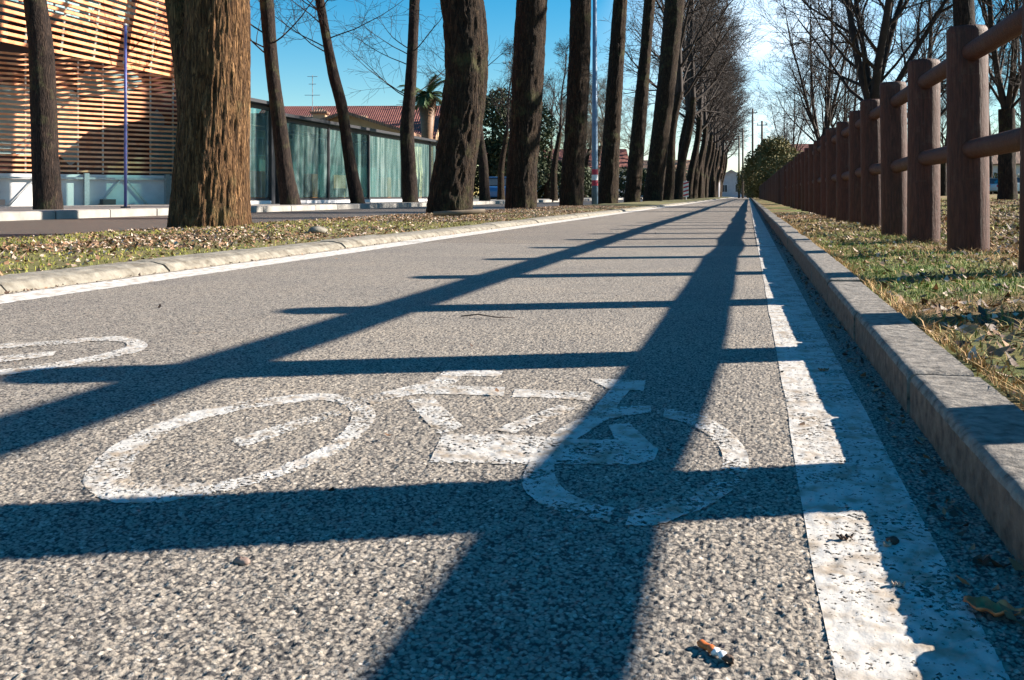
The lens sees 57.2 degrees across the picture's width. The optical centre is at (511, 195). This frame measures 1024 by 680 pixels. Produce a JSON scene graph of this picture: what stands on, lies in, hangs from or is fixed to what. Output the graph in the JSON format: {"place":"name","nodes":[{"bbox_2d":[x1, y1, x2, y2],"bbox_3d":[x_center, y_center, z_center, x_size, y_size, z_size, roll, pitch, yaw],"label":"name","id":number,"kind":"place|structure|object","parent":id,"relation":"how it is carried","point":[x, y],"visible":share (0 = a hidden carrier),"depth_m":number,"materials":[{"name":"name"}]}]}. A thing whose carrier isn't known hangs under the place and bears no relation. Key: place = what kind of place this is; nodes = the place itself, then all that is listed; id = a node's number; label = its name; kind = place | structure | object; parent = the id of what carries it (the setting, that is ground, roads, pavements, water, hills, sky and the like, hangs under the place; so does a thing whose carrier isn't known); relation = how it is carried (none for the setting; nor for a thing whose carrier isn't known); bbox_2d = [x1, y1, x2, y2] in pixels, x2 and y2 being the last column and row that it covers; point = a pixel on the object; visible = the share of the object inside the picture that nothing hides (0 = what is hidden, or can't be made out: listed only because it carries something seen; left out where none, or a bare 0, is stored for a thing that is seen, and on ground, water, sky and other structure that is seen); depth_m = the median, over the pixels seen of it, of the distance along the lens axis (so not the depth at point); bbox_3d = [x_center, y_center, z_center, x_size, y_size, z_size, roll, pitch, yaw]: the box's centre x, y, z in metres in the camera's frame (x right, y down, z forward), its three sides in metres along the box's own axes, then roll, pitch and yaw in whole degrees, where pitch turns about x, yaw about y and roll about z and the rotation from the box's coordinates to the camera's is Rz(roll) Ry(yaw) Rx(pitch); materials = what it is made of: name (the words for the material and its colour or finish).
{"place":"outdoors","nodes":[
{"label":"outdoors","id":0,"kind":"place"},
{"bbox_2d":[0,199,642,237],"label":"road","id":1,"kind":"structure","parent":0,"point":[26,228],"depth_m":13.89,"materials":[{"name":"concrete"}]},
{"bbox_2d":[0,197,642,211],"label":"pavement","id":2,"kind":"structure","parent":0,"point":[30,208],"depth_m":20.22,"materials":[{"name":"concrete"}]},
{"bbox_2d":[23,0,63,209],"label":"street tree","id":3,"kind":"object","parent":2,"relation":"on","point":[46,183],"visible":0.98,"depth_m":15.63,"materials":[{"name":"brown plant"}]},
{"bbox_2d":[120,23,129,207],"bbox_3d":[-7.413,-1.530,18.000,0.180,3.540,0.180,0,0,14],"label":"blue pole","id":4,"kind":"object","parent":2,"relation":"on","point":[125,116],"visible":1,"depth_m":17.98,"materials":[{"name":"blue metal"}]},
{"bbox_2d":[174,96,274,203],"bbox_3d":[-7.697,-1.180,25.682,1.830,2.840,2.550,0,0,14],"label":"glass shelter","id":5,"kind":"object","parent":2,"relation":"on","point":[269,198],"visible":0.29,"depth_m":26.42,"materials":[{"name":"glass"}]},
{"bbox_2d":[250,0,336,204],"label":"street tree","id":6,"kind":"object","parent":2,"relation":"on","point":[288,190],"visible":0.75,"depth_m":23.84,"materials":[{"name":"brown plant"}]},
{"bbox_2d":[250,0,432,202],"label":"street tree","id":7,"kind":"object","parent":2,"relation":"on","point":[355,191],"visible":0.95,"depth_m":27.87,"materials":[{"name":"brown plant"}]},
{"bbox_2d":[250,113,437,203],"bbox_3d":[-5.661,-1.055,35.198,2.530,2.590,17.000,0,0,14],"label":"glass shelter","id":8,"kind":"object","parent":2,"relation":"on","point":[309,125],"visible":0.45,"depth_m":32.85,"materials":[{"name":"glass"}]},
{"bbox_2d":[319,0,444,201],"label":"street tree","id":9,"kind":"object","parent":2,"relation":"on","point":[408,173],"visible":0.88,"depth_m":32.32,"materials":[{"name":"brown plant"}]},
{"bbox_2d":[417,28,512,200],"bbox_3d":[-2.112,-8.249,41.014,4.804,17.138,5.739,0,0,-32],"label":"street tree","id":10,"kind":"object","parent":2,"relation":"on","point":[484,191],"visible":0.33,"depth_m":40.80,"materials":[{"name":"brown plant"}]},
{"bbox_2d":[489,177,505,198],"bbox_3d":[-0.739,-0.395,57.995,1.770,1.510,4.270,0,0,4],"label":"parked car","id":11,"kind":"object","parent":2,"relation":"on","point":[493,182],"visible":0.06,"depth_m":56.33,"materials":[{"name":"blue paint"}]},
{"bbox_2d":[486,36,513,199],"bbox_3d":[-0.161,-4.402,51.584,3.254,9.409,3.748,0,0,-27],"label":"street tree","id":12,"kind":"object","parent":2,"relation":"on","point":[500,190],"visible":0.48,"depth_m":51.79,"materials":[{"name":"brown plant"}]},
{"bbox_2d":[543,65,564,198],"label":"street tree","id":13,"kind":"object","parent":2,"relation":"on","point":[546,190],"visible":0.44,"depth_m":65.73,"materials":[{"name":"brown plant"}]},
{"bbox_2d":[487,149,627,198],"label":"house","id":14,"kind":"structure","parent":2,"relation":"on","point":[623,159],"depth_m":106.32,"materials":[{"name":"red tile"}]},
{"bbox_2d":[542,35,591,200],"bbox_3d":[2.738,-4.402,51.575,3.254,9.409,3.748,0,0,-22],"label":"street tree","id":15,"kind":"object","parent":2,"relation":"on","point":[553,189],"visible":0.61,"depth_m":51.76,"materials":[{"name":"brown plant"}]},
{"bbox_2d":[0,197,727,274],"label":"verge","id":16,"kind":"structure","parent":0,"point":[58,263],"depth_m":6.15,"materials":[{"name":"green plant"}]},
{"bbox_2d":[165,0,251,227],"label":"verge tree","id":17,"kind":"object","parent":16,"relation":"on","point":[210,44],"visible":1,"depth_m":8.73,"materials":[{"name":"brown plant"}]},
{"bbox_2d":[308,226,327,233],"bbox_3d":[-1.523,0.275,7.332,0.177,0.071,0.177,0,0,14],"label":"stone","id":18,"kind":"object","parent":16,"relation":"on","point":[320,229],"visible":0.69,"depth_m":7.27,"materials":[{"name":"white stone"}]},
{"bbox_2d":[0,205,641,274],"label":"leaf litter","id":19,"kind":"object","parent":16,"relation":"on","point":[181,237],"visible":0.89,"depth_m":6.87,"materials":[{"name":"brown plant"}]},
{"bbox_2d":[426,0,488,212],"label":"verge tree","id":20,"kind":"object","parent":16,"relation":"on","point":[462,107],"visible":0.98,"depth_m":15.49,"materials":[{"name":"brown plant"}]},
{"bbox_2d":[433,209,484,215],"bbox_3d":[-0.693,0.225,12.321,0.683,0.095,0.070,0,0,-3],"label":"fallen branch","id":21,"kind":"object","parent":16,"relation":"on","point":[456,212],"visible":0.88,"depth_m":12.29,"materials":[{"name":"brown wood"}]},
{"bbox_2d":[505,0,547,208],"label":"verge tree","id":22,"kind":"object","parent":16,"relation":"on","point":[529,42],"visible":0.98,"depth_m":21.00,"materials":[{"name":"brown plant"}]},
{"bbox_2d":[559,0,590,205],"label":"verge tree","id":23,"kind":"object","parent":16,"relation":"on","point":[573,161],"visible":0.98,"depth_m":27.22,"materials":[{"name":"brown plant"}]},
{"bbox_2d":[592,0,597,203],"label":"street lamp","id":24,"kind":"object","parent":16,"relation":"on","point":[594,136],"visible":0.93,"depth_m":30.93,"materials":[{"name":"metal"}]},
{"bbox_2d":[598,0,626,203],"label":"verge tree","id":25,"kind":"object","parent":16,"relation":"on","point":[608,191],"visible":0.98,"depth_m":34.25,"materials":[{"name":"brown plant"}]},
{"bbox_2d":[624,0,654,201],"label":"verge tree","id":26,"kind":"object","parent":16,"relation":"on","point":[633,185],"visible":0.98,"depth_m":41.26,"materials":[{"name":"brown plant"}]},
{"bbox_2d":[643,0,684,200],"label":"verge tree","id":27,"kind":"object","parent":16,"relation":"on","point":[665,92],"visible":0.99,"depth_m":49.57,"materials":[{"name":"brown plant"}]},
{"bbox_2d":[597,0,756,99],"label":"verge tree","id":28,"kind":"object","parent":16,"relation":"on","point":[700,36],"visible":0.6,"depth_m":59.83,"materials":[{"name":"brown plant"}]},
{"bbox_2d":[626,0,742,198],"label":"verge tree","id":29,"kind":"object","parent":16,"relation":"on","point":[684,125],"visible":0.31,"depth_m":69.75,"materials":[{"name":"brown plant"}]},
{"bbox_2d":[623,0,756,198],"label":"verge tree","id":30,"kind":"object","parent":16,"relation":"on","point":[680,113],"visible":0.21,"depth_m":73.92,"materials":[{"name":"brown plant"}]},
{"bbox_2d":[638,0,744,197],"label":"verge tree","id":31,"kind":"object","parent":16,"relation":"on","point":[703,143],"visible":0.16,"depth_m":90.89,"materials":[{"name":"brown plant"}]},
{"bbox_2d":[680,23,751,188],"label":"verge tree","id":32,"kind":"object","parent":16,"relation":"on","point":[711,157],"visible":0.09,"depth_m":116.71,"materials":[{"name":"brown plant"}]},
{"bbox_2d":[719,51,748,196],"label":"verge tree","id":33,"kind":"object","parent":16,"relation":"on","point":[721,176],"visible":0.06,"depth_m":153.42,"materials":[{"name":"brown plant"}]},
{"bbox_2d":[716,58,754,176],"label":"verge tree","id":34,"kind":"object","parent":16,"relation":"on","point":[732,135],"visible":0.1,"depth_m":144.96,"materials":[{"name":"brown plant"}]},
{"bbox_2d":[0,242,1023,679],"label":"cycle path","id":35,"kind":"structure","parent":0,"point":[400,554],"depth_m":1.16,"materials":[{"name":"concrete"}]},
{"bbox_2d":[0,336,147,374],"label":"bicycle symbol","id":36,"kind":"object","parent":35,"relation":"on","point":[135,346],"visible":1,"depth_m":2.12,"materials":[{"name":"paint"}]},
{"bbox_2d":[232,556,249,565],"bbox_3d":[-0.264,0.358,0.919,0.019,0.009,0.011,0,0,14],"label":"pebble","id":37,"kind":"object","parent":35,"relation":"on","point":[241,561],"visible":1,"depth_m":0.92,"materials":[{"name":"stone"}]},
{"bbox_2d":[0,197,732,303],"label":"edge line","id":38,"kind":"object","parent":35,"relation":"on","point":[29,295],"visible":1,"depth_m":4.60,"materials":[{"name":"paint"}]},
{"bbox_2d":[83,369,748,525],"bbox_3d":[-0.095,0.358,1.472,0.903,0.005,0.903,0,0,14],"label":"bicycle symbol","id":39,"kind":"object","parent":35,"relation":"on","point":[575,430],"visible":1,"depth_m":1.35,"materials":[{"name":"paint"}]},
{"bbox_2d":[4,216,1023,648],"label":"kerb debris","id":40,"kind":"object","parent":35,"relation":"on","point":[982,560],"visible":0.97,"depth_m":1.24,"materials":[{"name":"brown plant"}]},
{"bbox_2d":[697,639,733,663],"bbox_3d":[0.159,0.356,0.733,0.010,0.007,0.040,0,0,-33],"label":"cigarette butt","id":41,"kind":"object","parent":35,"relation":"on","point":[712,649],"visible":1,"depth_m":0.73,"materials":[{"name":"white paper"}]},
{"bbox_2d":[749,198,1009,679],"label":"edge line","id":42,"kind":"object","parent":35,"relation":"on","point":[858,644],"visible":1,"depth_m":0.98,"materials":[{"name":"white paint"}]},
{"bbox_2d":[963,595,1023,616],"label":"dead leaf","id":43,"kind":"object","parent":35,"relation":"on","point":[983,604],"visible":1,"depth_m":0.81,"materials":[{"name":"brown plant"}]},
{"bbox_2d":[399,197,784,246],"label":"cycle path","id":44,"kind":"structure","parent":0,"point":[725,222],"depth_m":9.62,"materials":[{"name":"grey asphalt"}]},
{"bbox_2d":[250,0,1021,193],"label":"sky","id":45,"kind":"structure","parent":0,"point":[297,59],"materials":[{"name":"blue"}]},
{"bbox_2d":[754,194,1023,411],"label":"lawn","id":46,"kind":"structure","parent":0,"point":[773,207],"depth_m":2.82,"materials":[{"name":"green plant"}]},
{"bbox_2d":[751,68,824,164],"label":"park tree","id":47,"kind":"object","parent":46,"relation":"on","point":[787,132],"visible":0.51,"depth_m":84.85,"materials":[{"name":"brown plant"}]},
{"bbox_2d":[748,0,907,141],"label":"park tree","id":48,"kind":"object","parent":46,"relation":"on","point":[827,91],"visible":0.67,"depth_m":43.85,"materials":[{"name":"brown plant"}]},
{"bbox_2d":[798,10,894,134],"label":"park tree","id":49,"kind":"object","parent":46,"relation":"on","point":[848,108],"visible":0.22,"depth_m":65.41,"materials":[{"name":"brown plant"}]},
{"bbox_2d":[744,0,1021,116],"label":"park tree","id":50,"kind":"object","parent":46,"relation":"on","point":[868,83],"visible":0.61,"depth_m":30.82,"materials":[{"name":"brown plant"}]},
{"bbox_2d":[758,0,1023,274],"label":"wooden fence","id":51,"kind":"object","parent":46,"relation":"on","point":[873,162],"visible":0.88,"depth_m":5.63,"materials":[{"name":"brown wood"}]},
{"bbox_2d":[774,211,1023,393],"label":"leaf litter","id":52,"kind":"object","parent":46,"relation":"on","point":[1007,349],"visible":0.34,"depth_m":3.23,"materials":[{"name":"plant"}]},
{"bbox_2d":[894,23,950,195],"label":"park tree","id":53,"kind":"object","parent":46,"relation":"on","point":[943,179],"visible":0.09,"depth_m":67.76,"materials":[{"name":"brown plant"}]},
{"bbox_2d":[885,0,1003,116],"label":"park tree","id":54,"kind":"object","parent":46,"relation":"on","point":[931,37],"visible":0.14,"depth_m":51.39,"materials":[{"name":"brown plant"}]},
{"bbox_2d":[952,0,974,26],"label":"park tree","id":55,"kind":"object","parent":46,"relation":"on","point":[963,12],"visible":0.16,"depth_m":21.80,"materials":[{"name":"brown plant"}]},
{"bbox_2d":[916,0,1021,199],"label":"park tree","id":56,"kind":"object","parent":46,"relation":"on","point":[1007,182],"visible":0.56,"depth_m":30.79,"materials":[{"name":"brown plant"}]},
{"bbox_2d":[940,199,1018,243],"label":"leaf litter","id":57,"kind":"object","parent":46,"relation":"on","point":[1014,226],"visible":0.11,"depth_m":11.35,"materials":[{"name":"brown plant"}]},
{"bbox_2d":[940,197,1018,229],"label":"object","id":58,"kind":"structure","parent":46,"relation":"on","point":[944,209],"depth_m":15.20,"materials":[{"name":"brown plant"}]},
{"bbox_2d":[946,151,1019,177],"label":"house","id":59,"kind":"structure","parent":46,"relation":"on","point":[995,162],"depth_m":118.60,"materials":[{"name":"white tile"}]},
{"bbox_2d":[988,55,1020,193],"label":"park tree","id":60,"kind":"object","parent":46,"relation":"on","point":[990,159],"visible":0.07,"depth_m":84.78,"materials":[{"name":"brown plant"}]},
{"bbox_2d":[988,8,1020,127],"bbox_3d":[33.761,-6.760,59.895,7.031,13.693,7.242,0,0,-7],"label":"park tree","id":61,"kind":"object","parent":46,"relation":"on","point":[1019,106],"visible":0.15,"depth_m":59.86,"materials":[{"name":"brown plant"}]},
{"bbox_2d":[989,177,1019,193],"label":"parked car","id":62,"kind":"object","parent":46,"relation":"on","point":[993,187],"visible":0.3,"depth_m":81.76,"materials":[{"name":"white paint"}]},
{"bbox_2d":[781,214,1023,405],"bbox_3d":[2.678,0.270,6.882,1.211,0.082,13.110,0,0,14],"label":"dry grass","id":63,"kind":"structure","parent":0,"point":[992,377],"depth_m":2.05,"materials":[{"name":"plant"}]},
{"bbox_2d":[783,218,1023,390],"bbox_3d":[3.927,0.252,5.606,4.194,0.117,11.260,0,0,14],"label":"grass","id":64,"kind":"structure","parent":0,"point":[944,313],"depth_m":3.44,"materials":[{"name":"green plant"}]},
{"label":"ground","id":65,"kind":"structure","parent":0,"visible":0},
{"bbox_2d":[0,0,176,206],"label":"slatted building","id":66,"kind":"structure","parent":65,"relation":"on","point":[88,39],"depth_m":24.62,"materials":[{"name":"brown wood"}]},
{"bbox_2d":[250,75,367,170],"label":"house","id":67,"kind":"structure","parent":65,"relation":"on","point":[257,150],"depth_m":52.00,"materials":[{"name":"brown tile"}]},
{"bbox_2d":[250,137,264,155],"bbox_3d":[-14.090,-2.690,51.961,1.040,1.040,0.072,0,0,0],"label":"window","id":68,"kind":"structure","parent":67,"relation":"in","point":[257,144],"depth_m":51.93,"materials":[{"name":"teal glass"}]},
{"bbox_2d":[0,198,642,220],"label":"street kerb","id":69,"kind":"structure","parent":65,"relation":"on","point":[50,214],"depth_m":16.89,"materials":[{"name":"concrete"}]},
{"bbox_2d":[259,101,439,164],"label":"house","id":70,"kind":"structure","parent":65,"relation":"on","point":[390,115],"depth_m":62.95,"materials":[{"name":"red tile"}]},
{"bbox_2d":[288,112,434,197],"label":"house","id":71,"kind":"structure","parent":65,"relation":"on","point":[303,155],"depth_m":50.03,"materials":[{"name":"teal glass"}]},
{"bbox_2d":[318,138,334,155],"bbox_3d":[-9.925,-2.590,50.081,0.940,0.940,0.072,0,0,6],"label":"window","id":72,"kind":"structure","parent":71,"relation":"in","point":[321,141],"depth_m":50.06,"materials":[{"name":"teal glass"}]},
{"bbox_2d":[358,140,374,155],"bbox_3d":[-7.736,-2.590,49.861,0.940,0.940,0.072,0,0,6],"label":"window","id":73,"kind":"structure","parent":71,"relation":"in","point":[361,147],"depth_m":49.84,"materials":[{"name":"teal glass"}]},
{"bbox_2d":[0,197,731,293],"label":"kerb","id":74,"kind":"structure","parent":65,"relation":"on","point":[18,282],"depth_m":4.93,"materials":[{"name":"grey concrete"}]},
{"bbox_2d":[397,75,443,196],"bbox_3d":[-4.057,-2.565,44.031,2.762,6.062,2.813,0,0,-21],"label":"palm tree","id":75,"kind":"object","parent":65,"relation":"on","point":[424,101],"visible":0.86,"depth_m":43.75,"materials":[{"name":"green plant"}]},
{"bbox_2d":[473,87,558,198],"bbox_3d":[-1.009,-3.339,61.936,8.240,7.603,5.097,0,0,14],"label":"evergreen tree","id":76,"kind":"object","parent":65,"relation":"on","point":[496,125],"visible":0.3,"depth_m":60.90,"materials":[{"name":"green plant"}]},
{"bbox_2d":[476,155,591,198],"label":"evergreen tree","id":77,"kind":"object","parent":65,"relation":"on","point":[587,184],"visible":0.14,"depth_m":66.81,"materials":[{"name":"green plant"}]},
{"bbox_2d":[553,72,602,142],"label":"background tree","id":78,"kind":"object","parent":65,"relation":"on","point":[589,117],"visible":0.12,"depth_m":74.97,"materials":[{"name":"brown plant"}]},
{"bbox_2d":[584,74,606,197],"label":"background tree","id":79,"kind":"object","parent":65,"relation":"on","point":[587,158],"visible":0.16,"depth_m":92.20,"materials":[{"name":"brown plant"}]},
{"bbox_2d":[586,64,625,179],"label":"background tree","id":80,"kind":"object","parent":65,"relation":"on","point":[600,142],"visible":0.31,"depth_m":84.12,"materials":[{"name":"brown plant"}]},
{"bbox_2d":[620,85,651,149],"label":"background tree","id":81,"kind":"object","parent":65,"relation":"on","point":[630,117],"visible":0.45,"depth_m":106.90,"materials":[{"name":"brown plant"}]},
{"bbox_2d":[587,165,687,198],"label":"evergreen tree","id":82,"kind":"object","parent":65,"relation":"on","point":[622,173],"visible":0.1,"depth_m":94.03,"materials":[{"name":"green plant"}]},
{"bbox_2d":[598,0,750,199],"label":"verge tree","id":83,"kind":"object","parent":65,"relation":"on","point":[669,188],"visible":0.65,"depth_m":56.05,"materials":[{"name":"brown plant"}]},
{"bbox_2d":[655,0,733,197],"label":"verge tree","id":84,"kind":"object","parent":65,"relation":"on","point":[700,188],"visible":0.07,"depth_m":95.19,"materials":[{"name":"brown plant"}]},
{"bbox_2d":[651,0,750,134],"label":"verge tree","id":85,"kind":"object","parent":65,"relation":"on","point":[709,120],"visible":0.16,"depth_m":88.58,"materials":[{"name":"brown plant"}]},
{"bbox_2d":[650,0,761,198],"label":"verge tree","id":86,"kind":"object","parent":65,"relation":"on","point":[692,166],"visible":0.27,"depth_m":78.25,"materials":[{"name":"brown plant"}]},
{"bbox_2d":[656,0,758,199],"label":"verge tree","id":87,"kind":"object","parent":65,"relation":"on","point":[680,169],"visible":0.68,"depth_m":64.23,"materials":[{"name":"brown plant"}]},
{"bbox_2d":[680,108,754,196],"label":"verge tree","id":88,"kind":"object","parent":65,"relation":"on","point":[715,194],"visible":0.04,"depth_m":136.10,"materials":[{"name":"brown plant"}]},
{"bbox_2d":[681,29,754,176],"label":"verge tree","id":89,"kind":"object","parent":65,"relation":"on","point":[718,157],"visible":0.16,"depth_m":128.47,"materials":[{"name":"brown plant"}]},
{"bbox_2d":[678,27,758,194],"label":"verge tree","id":90,"kind":"object","parent":65,"relation":"on","point":[727,137],"visible":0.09,"depth_m":124.31,"materials":[{"name":"brown plant"}]},
{"bbox_2d":[680,2,758,197],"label":"verge tree","id":91,"kind":"object","parent":65,"relation":"on","point":[706,188],"visible":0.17,"depth_m":106.93,"materials":[{"name":"brown plant"}]},
{"bbox_2d":[694,6,749,197],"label":"verge tree","id":92,"kind":"object","parent":65,"relation":"on","point":[714,125],"visible":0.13,"depth_m":99.18,"materials":[{"name":"brown plant"}]},
{"bbox_2d":[682,0,766,198],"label":"verge tree","id":93,"kind":"object","parent":65,"relation":"on","point":[695,185],"visible":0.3,"depth_m":82.03,"materials":[{"name":"brown plant"}]},
{"bbox_2d":[697,0,754,194],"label":"verge tree","id":94,"kind":"object","parent":65,"relation":"on","point":[709,151],"visible":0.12,"depth_m":103.32,"materials":[{"name":"brown plant"}]},
{"bbox_2d":[694,38,757,197],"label":"verge tree","id":95,"kind":"object","parent":65,"relation":"on","point":[712,184],"visible":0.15,"depth_m":120.64,"materials":[{"name":"brown plant"}]},
{"bbox_2d":[722,170,744,196],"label":"house","id":96,"kind":"structure","parent":65,"relation":"on","point":[729,185],"depth_m":175.04,"materials":[{"name":"white concrete"}]},
{"bbox_2d":[721,75,748,196],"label":"verge tree","id":97,"kind":"object","parent":65,"relation":"on","point":[726,161],"visible":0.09,"depth_m":166.57,"materials":[{"name":"brown plant"}]},
{"bbox_2d":[716,44,765,196],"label":"verge tree","id":98,"kind":"object","parent":65,"relation":"on","point":[720,166],"visible":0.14,"depth_m":141.01,"materials":[{"name":"brown plant"}]},
{"bbox_2d":[739,128,746,197],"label":"utility pole","id":99,"kind":"object","parent":65,"relation":"on","point":[742,131],"visible":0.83,"depth_m":111.92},
{"bbox_2d":[736,171,759,197],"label":"evergreen bush","id":100,"kind":"object","parent":65,"relation":"on","point":[746,194],"visible":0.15,"depth_m":114.77,"materials":[{"name":"green plant"}]},
{"bbox_2d":[740,142,776,198],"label":"evergreen bush","id":101,"kind":"object","parent":65,"relation":"on","point":[751,181],"visible":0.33,"depth_m":87.57,"materials":[{"name":"green plant"}]},
{"bbox_2d":[754,135,799,183],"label":"evergreen bush","id":102,"kind":"object","parent":65,"relation":"on","point":[769,151],"visible":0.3,"depth_m":77.59,"materials":[{"name":"green plant"}]},
{"bbox_2d":[767,150,802,177],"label":"evergreen bush","id":103,"kind":"object","parent":65,"relation":"on","point":[782,162],"visible":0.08,"depth_m":73.88,"materials":[{"name":"green plant"}]},
{"bbox_2d":[751,198,1023,566],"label":"kerb","id":104,"kind":"structure","parent":65,"relation":"on","point":[969,424],"depth_m":1.42,"materials":[{"name":"concrete"}]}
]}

